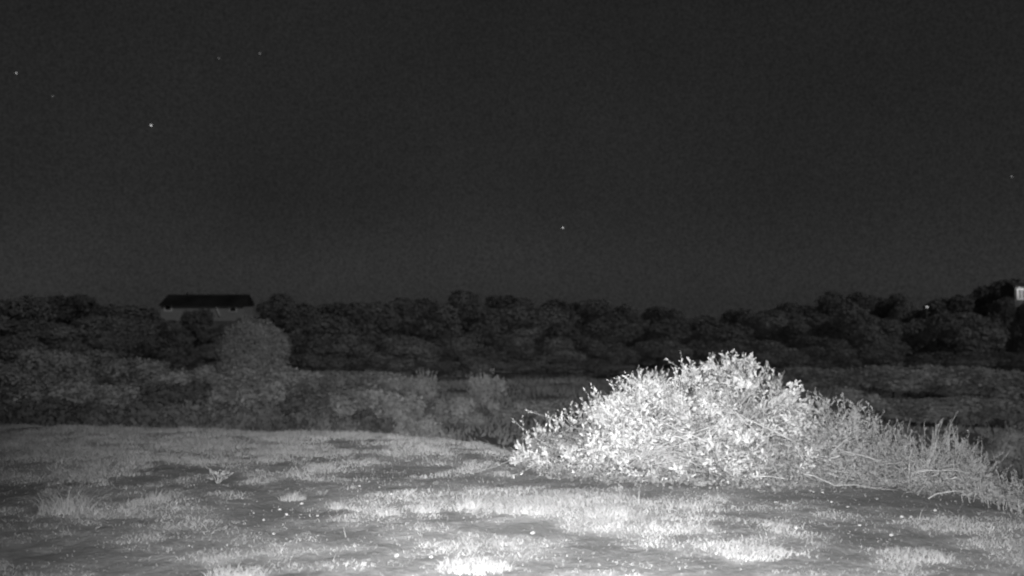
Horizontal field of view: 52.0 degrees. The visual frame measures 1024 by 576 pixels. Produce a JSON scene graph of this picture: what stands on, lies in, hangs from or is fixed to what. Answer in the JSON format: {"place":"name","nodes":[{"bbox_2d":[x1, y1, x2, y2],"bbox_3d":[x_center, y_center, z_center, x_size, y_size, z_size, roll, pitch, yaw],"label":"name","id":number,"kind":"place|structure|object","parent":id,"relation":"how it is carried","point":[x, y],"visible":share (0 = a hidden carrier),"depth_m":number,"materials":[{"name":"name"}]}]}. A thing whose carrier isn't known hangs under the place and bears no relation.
{"place":"outdoors","nodes":[
{"label":"outdoors","id":0,"kind":"place"},
{"bbox_2d":[0,319,1023,575],"bbox_3d":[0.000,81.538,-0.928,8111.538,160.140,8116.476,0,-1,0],"label":"ground","id":1,"kind":"structure","parent":0,"point":[34,557],"depth_m":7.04,"materials":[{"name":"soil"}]},
{"bbox_2d":[0,363,42,389],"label":"wild shrub","id":2,"kind":"object","parent":1,"relation":"on","point":[12,377],"visible":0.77,"depth_m":43.39,"materials":[{"name":"grey plant"}]},
{"bbox_2d":[0,318,49,360],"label":"oak tree","id":3,"kind":"object","parent":1,"relation":"on","point":[23,329],"visible":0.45,"depth_m":98.06,"materials":[{"name":"grey plant"}]},
{"bbox_2d":[0,338,51,368],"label":"oak tree","id":4,"kind":"object","parent":1,"relation":"on","point":[15,348],"visible":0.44,"depth_m":69.00,"materials":[{"name":"grey plant"}]},
{"bbox_2d":[0,294,64,329],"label":"oak tree","id":5,"kind":"object","parent":1,"relation":"on","point":[25,307],"visible":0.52,"depth_m":132.73,"materials":[{"name":"grey plant"}]},
{"bbox_2d":[13,346,64,388],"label":"wild shrub","id":6,"kind":"object","parent":1,"relation":"on","point":[35,358],"visible":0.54,"depth_m":45.70,"materials":[{"name":"grey plant"}]},
{"bbox_2d":[0,396,93,426],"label":"dark shrub","id":7,"kind":"object","parent":1,"relation":"on","point":[23,411],"visible":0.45,"depth_m":23.61,"materials":[{"name":"grey plant"}]},
{"bbox_2d":[6,380,119,411],"bbox_3d":[-13.795,3.812,33.108,3.473,1.853,3.060,0,-1,15],"label":"wild shrub","id":8,"kind":"object","parent":1,"relation":"on","point":[61,391],"visible":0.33,"depth_m":32.53,"materials":[{"name":"grey plant"}]},
{"bbox_2d":[18,484,111,516],"bbox_3d":[-3.163,1.497,7.417,0.643,0.187,0.537,0,-1,0],"label":"grass tuft","id":9,"kind":"object","parent":1,"relation":"on","point":[70,506],"visible":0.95,"depth_m":7.37,"materials":[{"name":"plant"}]},
{"bbox_2d":[41,294,98,324],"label":"oak tree","id":10,"kind":"object","parent":1,"relation":"on","point":[71,308],"visible":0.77,"depth_m":148.13,"materials":[{"name":"grey plant"}]},
{"bbox_2d":[47,350,102,390],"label":"wild shrub","id":11,"kind":"object","parent":1,"relation":"on","point":[77,368],"visible":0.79,"depth_m":43.48,"materials":[{"name":"grey plant"}]},
{"bbox_2d":[31,316,122,348],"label":"oak tree","id":12,"kind":"object","parent":1,"relation":"on","point":[80,331],"visible":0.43,"depth_m":93.13,"materials":[{"name":"grey plant"}]},
{"bbox_2d":[44,397,118,426],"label":"dark shrub","id":13,"kind":"object","parent":1,"relation":"on","point":[100,414],"visible":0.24,"depth_m":24.74,"materials":[{"name":"grey plant"}]},
{"bbox_2d":[81,383,141,409],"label":"wild shrub","id":14,"kind":"object","parent":1,"relation":"on","point":[120,393],"visible":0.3,"depth_m":34.52,"materials":[{"name":"grey plant"}]},
{"bbox_2d":[85,334,151,360],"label":"oak tree","id":15,"kind":"object","parent":1,"relation":"on","point":[119,347],"visible":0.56,"depth_m":70.71,"materials":[{"name":"grey plant"}]},
{"bbox_2d":[83,304,164,334],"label":"oak tree","id":16,"kind":"object","parent":1,"relation":"on","point":[128,312],"visible":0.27,"depth_m":138.77,"materials":[{"name":"grey plant"}]},
{"bbox_2d":[98,357,175,394],"bbox_3d":[-15.348,3.881,44.156,3.447,2.041,3.037,0,-1,2],"label":"wild shrub","id":17,"kind":"object","parent":1,"relation":"on","point":[139,372],"visible":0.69,"depth_m":43.28,"materials":[{"name":"grey plant"}]},
{"bbox_2d":[113,397,188,428],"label":"dark shrub","id":18,"kind":"object","parent":1,"relation":"on","point":[142,414],"visible":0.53,"depth_m":23.77,"materials":[{"name":"grey plant"}]},
{"bbox_2d":[133,337,199,371],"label":"oak tree","id":19,"kind":"object","parent":1,"relation":"on","point":[176,355],"visible":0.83,"depth_m":68.90,"materials":[{"name":"grey plant"}]},
{"bbox_2d":[127,380,215,408],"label":"dark shrub","id":20,"kind":"object","parent":1,"relation":"on","point":[165,394],"visible":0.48,"depth_m":32.80,"materials":[{"name":"grey plant"}]},
{"bbox_2d":[155,320,192,353],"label":"oak tree","id":21,"kind":"object","parent":1,"relation":"on","point":[172,330],"visible":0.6,"depth_m":116.56,"materials":[{"name":"grey plant"}]},
{"bbox_2d":[143,364,221,392],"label":"wild shrub","id":22,"kind":"object","parent":1,"relation":"on","point":[176,376],"visible":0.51,"depth_m":41.28,"materials":[{"name":"grey plant"}]},
{"bbox_2d":[155,399,212,428],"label":"dark shrub","id":23,"kind":"object","parent":1,"relation":"on","point":[196,417],"visible":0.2,"depth_m":24.80,"materials":[{"name":"grey plant"}]},
{"bbox_2d":[180,307,216,347],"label":"oak tree","id":24,"kind":"object","parent":1,"relation":"on","point":[199,324],"visible":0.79,"depth_m":119.19,"materials":[{"name":"grey plant"}]},
{"bbox_2d":[159,292,254,320],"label":"long house","id":25,"kind":"structure","parent":1,"relation":"on","point":[228,307],"depth_m":172.53,"materials":[{"name":"paint"}]},
{"bbox_2d":[187,371,249,404],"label":"wild shrub","id":26,"kind":"object","parent":1,"relation":"on","point":[228,383],"visible":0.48,"depth_m":41.63,"materials":[{"name":"grey plant"}]},
{"bbox_2d":[202,399,283,431],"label":"dark shrub","id":27,"kind":"object","parent":1,"relation":"on","point":[242,417],"visible":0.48,"depth_m":23.94,"materials":[{"name":"grey plant"}]},
{"bbox_2d":[215,314,292,371],"bbox_3d":[-14.295,3.399,57.881,4.289,3.911,3.892,0,-1,0],"label":"round tree","id":28,"kind":"object","parent":1,"relation":"on","point":[253,356],"visible":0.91,"depth_m":57.11,"materials":[{"name":"grey plant"}]},
{"bbox_2d":[221,377,291,415],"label":"wild shrub","id":29,"kind":"object","parent":1,"relation":"on","point":[260,390],"visible":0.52,"depth_m":32.71,"materials":[{"name":"grey plant"}]},
{"bbox_2d":[255,293,294,326],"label":"oak tree","id":30,"kind":"object","parent":1,"relation":"on","point":[268,308],"visible":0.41,"depth_m":148.21,"materials":[{"name":"grey plant"}]},
{"bbox_2d":[247,402,331,432],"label":"dark shrub","id":31,"kind":"object","parent":1,"relation":"on","point":[291,420],"visible":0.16,"depth_m":24.56,"materials":[{"name":"grey plant"}]},
{"bbox_2d":[254,365,328,400],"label":"wild shrub","id":32,"kind":"object","parent":1,"relation":"on","point":[292,376],"visible":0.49,"depth_m":41.18,"materials":[{"name":"grey plant"}]},
{"bbox_2d":[276,390,333,424],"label":"dark shrub","id":33,"kind":"object","parent":1,"relation":"on","point":[318,399],"visible":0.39,"depth_m":31.76,"materials":[{"name":"grey plant"}]},
{"bbox_2d":[276,300,337,342],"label":"oak tree","id":34,"kind":"object","parent":1,"relation":"on","point":[297,310],"visible":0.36,"depth_m":138.60,"materials":[{"name":"grey plant"}]},
{"bbox_2d":[287,333,349,371],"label":"oak tree","id":35,"kind":"object","parent":1,"relation":"on","point":[309,349],"visible":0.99,"depth_m":68.95,"materials":[{"name":"grey plant"}]},
{"bbox_2d":[284,314,359,362],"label":"oak tree","id":36,"kind":"object","parent":1,"relation":"on","point":[331,327],"visible":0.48,"depth_m":97.75,"materials":[{"name":"grey plant"}]},
{"bbox_2d":[299,370,356,398],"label":"wild shrub","id":37,"kind":"object","parent":1,"relation":"on","point":[336,381],"visible":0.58,"depth_m":39.36,"materials":[{"name":"grey plant"}]},
{"bbox_2d":[297,405,360,432],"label":"dark shrub","id":38,"kind":"object","parent":1,"relation":"on","point":[325,419],"visible":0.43,"depth_m":23.49,"materials":[{"name":"grey plant"}]},
{"bbox_2d":[327,386,374,417],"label":"wild shrub","id":39,"kind":"object","parent":1,"relation":"on","point":[350,403],"visible":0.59,"depth_m":32.28,"materials":[{"name":"grey plant"}]},
{"bbox_2d":[331,334,386,370],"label":"oak tree","id":40,"kind":"object","parent":1,"relation":"on","point":[356,345],"visible":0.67,"depth_m":71.08,"materials":[{"name":"grey plant"}]},
{"bbox_2d":[348,410,396,433],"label":"dark shrub","id":41,"kind":"object","parent":1,"relation":"on","point":[374,426],"visible":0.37,"depth_m":24.69,"materials":[{"name":"grey plant"}]},
{"bbox_2d":[367,371,416,409],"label":"wild shrub","id":42,"kind":"object","parent":1,"relation":"on","point":[396,382],"visible":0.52,"depth_m":39.43,"materials":[{"name":"grey plant"}]},
{"bbox_2d":[361,388,426,434],"bbox_3d":[-3.606,3.842,31.858,2.107,1.577,2.242,-1,-1,43],"label":"wild shrub","id":43,"kind":"object","parent":1,"relation":"on","point":[403,409],"visible":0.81,"depth_m":31.66,"materials":[{"name":"grey plant"}]},
{"bbox_2d":[367,334,442,372],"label":"oak tree","id":44,"kind":"object","parent":1,"relation":"on","point":[410,351],"visible":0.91,"depth_m":66.78,"materials":[{"name":"grey plant"}]},
{"bbox_2d":[405,367,439,413],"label":"spiky shrub","id":45,"kind":"object","parent":1,"relation":"on","point":[425,388],"visible":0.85,"depth_m":37.73,"materials":[{"name":"grey plant"}]},
{"bbox_2d":[400,415,454,439],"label":"wild shrub","id":46,"kind":"object","parent":1,"relation":"on","point":[426,427],"visible":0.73,"depth_m":26.59,"materials":[{"name":"grey plant"}]},
{"bbox_2d":[396,304,477,358],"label":"oak tree","id":47,"kind":"object","parent":1,"relation":"on","point":[425,327],"visible":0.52,"depth_m":98.20,"materials":[{"name":"grey plant"}]},
{"bbox_2d":[406,361,469,379],"bbox_3d":[-4.196,4.588,57.981,3.606,1.148,4.079,1,-1,-38],"label":"oak tree","id":48,"kind":"object","parent":1,"relation":"on","point":[450,368],"visible":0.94,"depth_m":57.18,"materials":[{"name":"grey plant"}]},
{"bbox_2d":[430,396,485,431],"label":"wild shrub","id":49,"kind":"object","parent":1,"relation":"on","point":[458,410],"visible":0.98,"depth_m":32.81,"materials":[{"name":"grey plant"}]},
{"bbox_2d":[429,332,488,370],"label":"oak tree","id":50,"kind":"object","parent":1,"relation":"on","point":[454,347],"visible":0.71,"depth_m":69.30,"materials":[{"name":"grey plant"}]},
{"bbox_2d":[447,289,481,333],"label":"oak tree","id":51,"kind":"object","parent":1,"relation":"on","point":[463,302],"visible":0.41,"depth_m":137.64,"materials":[{"name":"grey plant"}]},
{"bbox_2d":[434,554,514,575],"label":"grass tuft","id":52,"kind":"object","parent":1,"relation":"on","point":[479,564],"visible":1,"depth_m":5.83,"materials":[{"name":"plant"}]},
{"bbox_2d":[459,357,506,378],"bbox_3d":[-1.601,4.471,57.927,2.812,1.332,3.743,0,-1,24],"label":"oak tree","id":53,"kind":"object","parent":1,"relation":"on","point":[474,364],"visible":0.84,"depth_m":57.42,"materials":[{"name":"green plant"}]},
{"bbox_2d":[465,368,507,417],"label":"spiky shrub","id":54,"kind":"object","parent":1,"relation":"on","point":[483,392],"visible":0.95,"depth_m":36.89,"materials":[{"name":"grey plant"}]},
{"bbox_2d":[462,306,515,353],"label":"oak tree","id":55,"kind":"object","parent":1,"relation":"on","point":[485,322],"visible":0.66,"depth_m":107.52,"materials":[{"name":"grey plant"}]},
{"bbox_2d":[483,295,536,315],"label":"oak tree","id":56,"kind":"object","parent":1,"relation":"on","point":[506,302],"visible":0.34,"depth_m":133.41,"materials":[{"name":"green plant"}]},
{"bbox_2d":[481,334,540,362],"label":"oak tree","id":57,"kind":"object","parent":1,"relation":"on","point":[514,348],"visible":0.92,"depth_m":68.60,"materials":[{"name":"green plant"}]},
{"bbox_2d":[0,367,1023,494],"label":"meadow grass","id":58,"kind":"structure","parent":1,"relation":"on","point":[564,389],"depth_m":43.46,"materials":[{"name":"plant"}]},
{"bbox_2d":[0,430,1023,575],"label":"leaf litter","id":59,"kind":"object","parent":1,"relation":"on","point":[472,514],"visible":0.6,"depth_m":7.23,"materials":[{"name":"plant"}]},
{"bbox_2d":[492,360,549,378],"bbox_3d":[0.716,4.537,57.978,4.135,1.097,3.107,0,-1,-34],"label":"oak tree","id":60,"kind":"object","parent":1,"relation":"on","point":[525,367],"visible":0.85,"depth_m":57.09,"materials":[{"name":"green plant"}]},
{"bbox_2d":[495,400,560,421],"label":"wild shrub","id":61,"kind":"object","parent":1,"relation":"on","point":[541,408],"visible":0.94,"depth_m":35.73,"materials":[{"name":"grey plant"}]},
{"bbox_2d":[495,305,569,360],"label":"oak tree","id":62,"kind":"object","parent":1,"relation":"on","point":[532,323],"visible":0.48,"depth_m":98.34,"materials":[{"name":"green plant"}]},
{"bbox_2d":[527,337,588,363],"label":"oak tree","id":63,"kind":"object","parent":1,"relation":"on","point":[556,350],"visible":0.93,"depth_m":66.98,"materials":[{"name":"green plant"}]},
{"bbox_2d":[531,361,591,377],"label":"oak tree","id":64,"kind":"object","parent":1,"relation":"on","point":[565,369],"visible":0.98,"depth_m":57.02,"materials":[{"name":"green plant"}]},
{"bbox_2d":[543,321,614,363],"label":"oak tree","id":65,"kind":"object","parent":1,"relation":"on","point":[578,334],"visible":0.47,"depth_m":93.53,"materials":[{"name":"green plant"}]},
{"bbox_2d":[570,299,612,325],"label":"oak tree","id":66,"kind":"object","parent":1,"relation":"on","point":[588,310],"visible":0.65,"depth_m":147.40,"materials":[{"name":"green plant"}]},
{"bbox_2d":[582,359,635,378],"bbox_3d":[5.356,4.477,57.858,2.939,1.102,3.996,0,-1,-2],"label":"oak tree","id":67,"kind":"object","parent":1,"relation":"on","point":[601,367],"visible":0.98,"depth_m":57.05,"materials":[{"name":"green plant"}]},
{"bbox_2d":[579,339,648,369],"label":"oak tree","id":68,"kind":"object","parent":1,"relation":"on","point":[611,351],"visible":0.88,"depth_m":70.91,"materials":[{"name":"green plant"}]},
{"bbox_2d":[606,324,645,354],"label":"oak tree","id":69,"kind":"object","parent":1,"relation":"on","point":[627,334],"visible":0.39,"depth_m":102.62,"materials":[{"name":"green plant"}]},
{"bbox_2d":[633,340,694,369],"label":"oak tree","id":70,"kind":"object","parent":1,"relation":"on","point":[670,350],"visible":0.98,"depth_m":70.99,"materials":[{"name":"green plant"}]},
{"bbox_2d":[642,306,688,332],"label":"oak tree","id":71,"kind":"object","parent":1,"relation":"on","point":[654,314],"visible":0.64,"depth_m":138.66,"materials":[{"name":"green plant"}]},
{"bbox_2d":[469,348,862,492],"bbox_3d":[1.408,1.258,9.320,3.531,1.414,2.491,0,-1,0],"label":"broadleaf bush","id":72,"kind":"object","parent":1,"relation":"on","point":[630,440],"visible":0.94,"depth_m":9.10,"materials":[{"name":"white plant"}]},
{"bbox_2d":[636,322,696,366],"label":"oak tree","id":73,"kind":"object","parent":1,"relation":"on","point":[676,332],"visible":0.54,"depth_m":98.56,"materials":[{"name":"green plant"}]},
{"bbox_2d":[677,340,758,369],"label":"oak tree","id":74,"kind":"object","parent":1,"relation":"on","point":[710,348],"visible":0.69,"depth_m":74.72,"materials":[{"name":"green plant"}]},
{"bbox_2d":[680,323,756,369],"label":"oak tree","id":75,"kind":"object","parent":1,"relation":"on","point":[726,332],"visible":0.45,"depth_m":93.71,"materials":[{"name":"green plant"}]},
{"bbox_2d":[719,543,793,561],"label":"grass tuft","id":76,"kind":"object","parent":1,"relation":"on","point":[763,551],"visible":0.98,"depth_m":6.09,"materials":[{"name":"plant"}]},
{"bbox_2d":[737,313,795,347],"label":"oak tree","id":77,"kind":"object","parent":1,"relation":"on","point":[768,326],"visible":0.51,"depth_m":102.58,"materials":[{"name":"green plant"}]},
{"bbox_2d":[744,350,809,374],"bbox_3d":[16.264,4.642,63.878,3.785,1.697,4.281,-1,-1,45],"label":"oak tree","id":78,"kind":"object","parent":1,"relation":"on","point":[779,360],"visible":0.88,"depth_m":63.22,"materials":[{"name":"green plant"}]},
{"bbox_2d":[779,313,846,347],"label":"oak tree","id":79,"kind":"object","parent":1,"relation":"on","point":[814,325],"visible":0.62,"depth_m":98.73,"materials":[{"name":"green plant"}]},
{"bbox_2d":[785,335,855,356],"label":"oak tree","id":80,"kind":"object","parent":1,"relation":"on","point":[800,342],"visible":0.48,"depth_m":81.13,"materials":[{"name":"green plant"}]},
{"bbox_2d":[783,366,863,390],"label":"wild shrub","id":81,"kind":"object","parent":1,"relation":"on","point":[828,377],"visible":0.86,"depth_m":49.19,"materials":[{"name":"grey plant"}]},
{"bbox_2d":[814,291,876,344],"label":"oak tree","id":82,"kind":"object","parent":1,"relation":"on","point":[831,303],"visible":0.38,"depth_m":133.99,"materials":[{"name":"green plant"}]},
{"bbox_2d":[814,386,883,415],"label":"wild shrub","id":83,"kind":"object","parent":1,"relation":"on","point":[853,394],"visible":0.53,"depth_m":37.76,"materials":[{"name":"grey plant"}]},
{"bbox_2d":[742,387,957,491],"bbox_3d":[2.860,1.430,9.067,1.765,1.142,1.682,0,-1,-34],"label":"broadleaf bush","id":84,"kind":"object","parent":1,"relation":"on","point":[840,438],"visible":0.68,"depth_m":8.86,"materials":[{"name":"grey plant"}]},
{"bbox_2d":[830,306,905,366],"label":"oak tree","id":85,"kind":"object","parent":1,"relation":"on","point":[847,324],"visible":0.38,"depth_m":94.33,"materials":[{"name":"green plant"}]},
{"bbox_2d":[839,364,903,393],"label":"wild shrub","id":86,"kind":"object","parent":1,"relation":"on","point":[865,377],"visible":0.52,"depth_m":47.49,"materials":[{"name":"grey plant"}]},
{"bbox_2d":[840,347,904,371],"bbox_3d":[21.865,4.568,64.006,3.986,1.920,5.278,0,-1,21],"label":"oak tree","id":87,"kind":"object","parent":1,"relation":"on","point":[876,356],"visible":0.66,"depth_m":62.55,"materials":[{"name":"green plant"}]},
{"bbox_2d":[849,329,911,357],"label":"oak tree","id":88,"kind":"object","parent":1,"relation":"on","point":[867,338],"visible":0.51,"depth_m":82.72,"materials":[{"name":"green plant"}]},
{"bbox_2d":[849,397,951,421],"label":"wild shrub","id":89,"kind":"object","parent":1,"relation":"on","point":[895,408],"visible":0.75,"depth_m":35.29,"materials":[{"name":"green plant"}]},
{"bbox_2d":[888,293,917,322],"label":"oak tree","id":90,"kind":"object","parent":1,"relation":"on","point":[901,306],"visible":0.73,"depth_m":138.57,"materials":[{"name":"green plant"}]},
{"bbox_2d":[889,318,943,366],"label":"oak tree","id":91,"kind":"object","parent":1,"relation":"on","point":[911,337],"visible":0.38,"depth_m":98.64,"materials":[{"name":"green plant"}]},
{"bbox_2d":[878,545,958,564],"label":"grass tuft","id":92,"kind":"object","parent":1,"relation":"on","point":[931,556],"visible":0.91,"depth_m":6.09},
{"bbox_2d":[894,351,954,369],"bbox_3d":[25.211,4.669,64.070,3.570,1.705,4.854,0,-1,1],"label":"oak tree","id":93,"kind":"object","parent":1,"relation":"on","point":[938,358],"visible":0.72,"depth_m":63.13,"materials":[{"name":"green plant"}]},
{"bbox_2d":[876,363,979,397],"bbox_3d":[17.934,4.148,45.574,4.752,1.579,4.187,0,-1,-37],"label":"wild shrub","id":94,"kind":"object","parent":1,"relation":"on","point":[909,380],"visible":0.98,"depth_m":45.03,"materials":[{"name":"grey plant"}]},
{"bbox_2d":[856,411,1022,503],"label":"sprouting bush","id":95,"kind":"object","parent":1,"relation":"on","point":[927,475],"visible":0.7,"depth_m":8.49,"materials":[{"name":"grey plant"}]},
{"bbox_2d":[904,294,974,348],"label":"oak tree","id":96,"kind":"object","parent":1,"relation":"on","point":[953,306],"visible":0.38,"depth_m":133.35,"materials":[{"name":"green plant"}]},
{"bbox_2d":[899,395,991,424],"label":"wild shrub","id":97,"kind":"object","parent":1,"relation":"on","point":[948,408],"visible":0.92,"depth_m":34.38,"materials":[{"name":"grey plant"}]},
{"bbox_2d":[919,311,1010,358],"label":"oak tree","id":98,"kind":"object","parent":1,"relation":"on","point":[973,332],"visible":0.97,"depth_m":93.39,"materials":[{"name":"grey plant"}]},
{"bbox_2d":[925,365,1015,396],"bbox_3d":[20.053,4.197,45.731,3.929,1.490,4.712,0,-1,-32],"label":"wild shrub","id":99,"kind":"object","parent":1,"relation":"on","point":[975,387],"visible":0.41,"depth_m":45.06,"materials":[{"name":"grey plant"}]},
{"bbox_2d":[957,395,1023,426],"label":"wild shrub","id":100,"kind":"object","parent":1,"relation":"on","point":[998,410],"visible":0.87,"depth_m":34.18,"materials":[{"name":"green plant"}]},
{"bbox_2d":[959,366,1023,401],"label":"wild shrub","id":101,"kind":"object","parent":1,"relation":"on","point":[1013,387],"visible":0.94,"depth_m":43.54,"materials":[{"name":"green plant"}]},
{"bbox_2d":[960,464,1023,506],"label":"weed clump","id":102,"kind":"object","parent":1,"relation":"on","point":[989,489],"visible":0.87,"depth_m":7.86,"materials":[{"name":"grey plant"}]},
{"bbox_2d":[986,296,1015,350],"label":"oak tree","id":103,"kind":"object","parent":1,"relation":"on","point":[1001,312],"visible":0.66,"depth_m":110.95,"materials":[{"name":"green plant"}]},
{"bbox_2d":[982,425,1023,473],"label":"pale shrub","id":104,"kind":"object","parent":1,"relation":"on","point":[1010,440],"visible":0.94,"depth_m":23.63,"materials":[{"name":"grey plant"}]},
{"bbox_2d":[1005,303,1023,353],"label":"oak tree","id":105,"kind":"object","parent":1,"relation":"on","point":[1015,344],"visible":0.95,"depth_m":103.67,"materials":[{"name":"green plant"}]},
{"bbox_2d":[0,0,1023,319],"label":"sky","id":106,"kind":"structure","parent":0,"point":[695,158],"materials":[{"name":"black"}]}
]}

